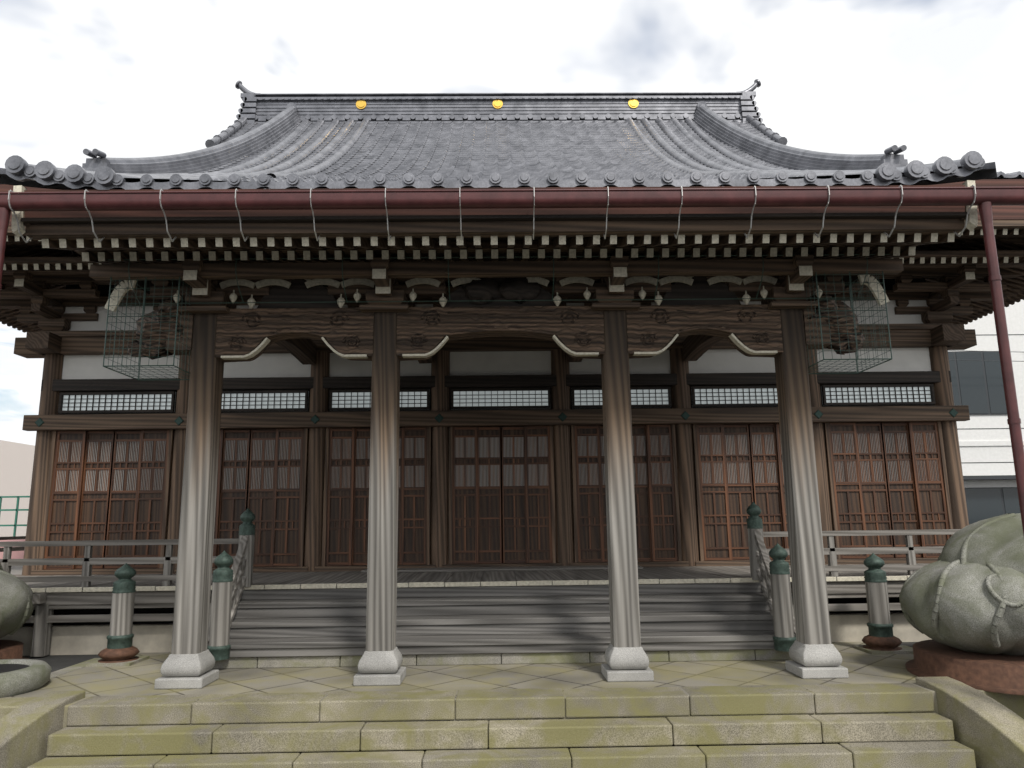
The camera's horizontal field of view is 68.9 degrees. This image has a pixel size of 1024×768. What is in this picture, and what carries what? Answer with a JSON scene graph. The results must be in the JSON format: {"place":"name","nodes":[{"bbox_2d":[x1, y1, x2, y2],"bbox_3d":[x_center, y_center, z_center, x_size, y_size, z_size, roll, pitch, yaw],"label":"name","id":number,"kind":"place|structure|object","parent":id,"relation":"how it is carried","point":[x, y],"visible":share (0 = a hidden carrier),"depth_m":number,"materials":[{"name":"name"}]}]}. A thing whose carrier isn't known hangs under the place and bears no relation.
{"place":"outdoors","nodes":[
{"label":"outdoors","id":0,"kind":"place"},
{"bbox_2d":[0,440,34,558],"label":"building","id":1,"kind":"structure","parent":0,"point":[16,464],"depth_m":53.92,"materials":[{"name":"beige"}]},
{"bbox_2d":[22,346,968,574],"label":"wall posts","id":2,"kind":"object","parent":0,"point":[440,401],"visible":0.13,"depth_m":11.36,"materials":[{"name":"brown wood"}]},
{"bbox_2d":[14,323,976,575],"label":"horizontal beams","id":3,"kind":"structure","parent":2,"relation":"attached to","point":[41,344],"depth_m":11.48,"materials":[{"name":"brown wood"}]},
{"bbox_2d":[39,421,953,569],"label":"lattice doors","id":4,"kind":"structure","parent":3,"relation":"in","point":[108,485],"depth_m":11.34,"materials":[{"name":"brown wood"}]},
{"bbox_2d":[58,348,935,414],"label":"lattice transom windows","id":5,"kind":"structure","parent":3,"relation":"in","point":[461,364],"depth_m":11.67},
{"bbox_2d":[0,264,1023,330],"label":"bracket complexes","id":6,"kind":"structure","parent":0,"point":[34,297],"depth_m":11.68,"materials":[{"name":"brown wood"}]},
{"bbox_2d":[0,0,1023,445],"label":"sky","id":7,"kind":"structure","parent":0,"point":[936,79],"materials":[{"name":"white"}]},
{"bbox_2d":[948,299,1023,523],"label":"building","id":8,"kind":"structure","parent":0,"point":[988,471],"depth_m":31.04,"materials":[{"name":"grey"}]},
{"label":"ground","id":9,"kind":"structure","parent":0,"visible":0},
{"bbox_2d":[10,642,937,756],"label":"stone platform","id":10,"kind":"structure","parent":9,"relation":"on","point":[71,673],"depth_m":7.08,"materials":[{"name":"stone"},{"name":"stone paving"}]},
{"bbox_2d":[0,563,32,658],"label":"stone lotus","id":11,"kind":"object","parent":10,"relation":"on","point":[16,603],"visible":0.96,"depth_m":7.83,"materials":[{"name":"grey stone"}]},
{"bbox_2d":[0,659,51,697],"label":"stone basin","id":12,"kind":"object","parent":10,"relation":"on","point":[19,676],"visible":0.94,"depth_m":6.76,"materials":[{"name":"stone"}]},
{"bbox_2d":[0,564,930,656],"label":"foundation wall","id":13,"kind":"structure","parent":10,"relation":"on","point":[68,623],"depth_m":8.79,"materials":[{"name":"grey wood"}]},
{"bbox_2d":[11,563,929,592],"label":"veranda floor","id":14,"kind":"structure","parent":13,"relation":"on","point":[358,579],"depth_m":9.15,"materials":[{"name":"grey wood"}]},
{"bbox_2d":[0,502,969,666],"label":"railings","id":15,"kind":"object","parent":10,"relation":"on","point":[229,584],"visible":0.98,"depth_m":8.35,"materials":[{"name":"grey wood"}]},
{"bbox_2d":[21,185,968,301],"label":"porch eave boards","id":16,"kind":"object","parent":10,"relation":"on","point":[485,225],"visible":0.56,"depth_m":6.48,"materials":[{"name":"brown wood"}]},
{"bbox_2d":[12,185,136,311],"bbox_3d":[-4.048,-1.198,6.880,0.265,0.842,1.186,-6,-12,25],"label":"barge curl","id":17,"kind":"object","parent":16,"relation":"on","point":[114,294],"visible":0.69,"depth_m":7.25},
{"bbox_2d":[8,184,975,242],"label":"gutter hangers","id":18,"kind":"object","parent":16,"relation":"attached to","point":[317,239],"visible":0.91,"depth_m":6.32},
{"bbox_2d":[6,159,984,189],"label":"eave tiles","id":19,"kind":"object","parent":16,"relation":"attached to","point":[176,181],"visible":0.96,"depth_m":6.47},
{"bbox_2d":[103,254,891,380],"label":"bird net frames","id":20,"kind":"structure","parent":16,"relation":"attached to","point":[189,303],"depth_m":7.28,"materials":[{"name":"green metal"}]},
{"bbox_2d":[173,276,821,359],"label":"brackets","id":21,"kind":"object","parent":16,"relation":"attached to","point":[459,281],"visible":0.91,"depth_m":7.59,"materials":[{"name":"brown wood"}]},
{"bbox_2d":[0,187,1023,534],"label":"gutter","id":22,"kind":"object","parent":16,"relation":"hanging from","point":[986,199],"visible":1,"depth_m":6.24,"materials":[{"name":"red metal"}]},
{"bbox_2d":[858,180,977,305],"bbox_3d":[3.823,-1.275,7.008,0.265,0.842,1.186,5,-12,-27],"label":"barge curl","id":23,"kind":"object","parent":16,"relation":"attached to","point":[972,221],"visible":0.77,"depth_m":7.38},
{"bbox_2d":[66,279,925,568],"bbox_3d":[-0.254,1.867,17.491,13.880,5.600,11.950,-1,-10,-1],"label":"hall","id":24,"kind":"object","parent":10,"relation":"on","point":[104,289],"visible":0.07,"depth_m":11.95,"materials":[{"name":"brown wood"}]},
{"bbox_2d":[35,408,957,426],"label":"nageshi fittings","id":25,"kind":"object","parent":24,"relation":"attached to","point":[439,418],"visible":1,"depth_m":11.36,"materials":[{"name":"grey"}]},
{"bbox_2d":[0,179,1023,265],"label":"eave boards","id":26,"kind":"object","parent":24,"relation":"on","point":[1009,212],"visible":0.13,"depth_m":9.95,"materials":[{"name":"brown wood"}]},
{"bbox_2d":[0,229,1023,332],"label":"eave rafters","id":27,"kind":"object","parent":26,"relation":"on","point":[966,240],"visible":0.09,"depth_m":11.03,"materials":[{"name":"brown wood"}]},
{"bbox_2d":[0,125,1023,251],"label":"roof body","id":28,"kind":"structure","parent":26,"relation":"on","point":[987,171],"depth_m":6.95,"materials":[{"name":"tile"}]},
{"bbox_2d":[82,101,907,173],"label":"descending roof ridges","id":29,"kind":"object","parent":28,"relation":"on","point":[276,128],"visible":0.89,"depth_m":12.81,"materials":[{"name":"tile"}]},
{"bbox_2d":[254,92,744,123],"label":"ridge","id":30,"kind":"structure","parent":28,"relation":"on","point":[482,107],"depth_m":17.31,"materials":[{"name":"tile"}]},
{"bbox_2d":[5,117,1023,188],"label":"roof tiles","id":31,"kind":"object","parent":28,"relation":"on","point":[507,150],"visible":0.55,"depth_m":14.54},
{"bbox_2d":[205,80,259,147],"bbox_3d":[-6.151,-5.900,16.396,0.593,2.784,2.382,-1,-10,-1],"label":"ridge-end ornament","id":32,"kind":"object","parent":31,"relation":"on","point":[247,111],"visible":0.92,"depth_m":17.07,"materials":[{"name":"tile"}]},
{"bbox_2d":[739,79,787,144],"bbox_3d":[5.625,-6.014,16.587,0.593,2.784,2.382,-1,-10,-1],"label":"ridge-end ornament","id":33,"kind":"object","parent":28,"relation":"on","point":[749,112],"visible":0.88,"depth_m":17.26,"materials":[{"name":"tile"}]},
{"bbox_2d":[154,640,848,688],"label":"column bases","id":34,"kind":"object","parent":10,"relation":"on","point":[384,668],"visible":0.93,"depth_m":6.88,"materials":[{"name":"grey stone"}]},
{"bbox_2d":[171,309,831,653],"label":"porch posts","id":35,"kind":"object","parent":34,"relation":"on","point":[195,559],"visible":0.89,"depth_m":7.25,"materials":[{"name":"grey wood"}]},
{"bbox_2d":[127,293,864,364],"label":"porch beams","id":36,"kind":"structure","parent":35,"relation":"attached to","point":[424,330],"depth_m":7.53,"materials":[{"name":"brown wood"}]},
{"bbox_2d":[89,253,903,313],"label":"porch brackets","id":37,"kind":"object","parent":36,"relation":"on","point":[508,280],"visible":0.71,"depth_m":7.40,"materials":[{"name":"brown wood"}]},
{"bbox_2d":[41,233,954,263],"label":"porch rafters","id":38,"kind":"object","parent":37,"relation":"on","point":[308,243],"visible":0.6,"depth_m":7.00,"materials":[{"name":"brown wood"}]},
{"bbox_2d":[212,649,791,668],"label":"stair kerb","id":39,"kind":"structure","parent":10,"relation":"on","point":[494,659],"depth_m":7.75,"materials":[{"name":"stone"}]},
{"bbox_2d":[207,583,795,657],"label":"timber stairs","id":40,"kind":"structure","parent":39,"relation":"on","point":[458,620],"depth_m":8.10,"materials":[{"name":"grey wood"}]},
{"bbox_2d":[899,513,1023,694],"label":"stone statue","id":41,"kind":"object","parent":10,"relation":"on","point":[961,598],"visible":0.98,"depth_m":6.67,"materials":[{"name":"grey stone"}]},
{"bbox_2d":[0,683,1023,767],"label":"stone steps","id":42,"kind":"structure","parent":9,"relation":"on","point":[880,736],"depth_m":5.99,"materials":[{"name":"beige stone"}]},
{"bbox_2d":[0,676,1023,767],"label":"stair side walls","id":43,"kind":"structure","parent":9,"relation":"on","point":[988,730],"depth_m":5.89,"materials":[{"name":"stone"}]}
]}

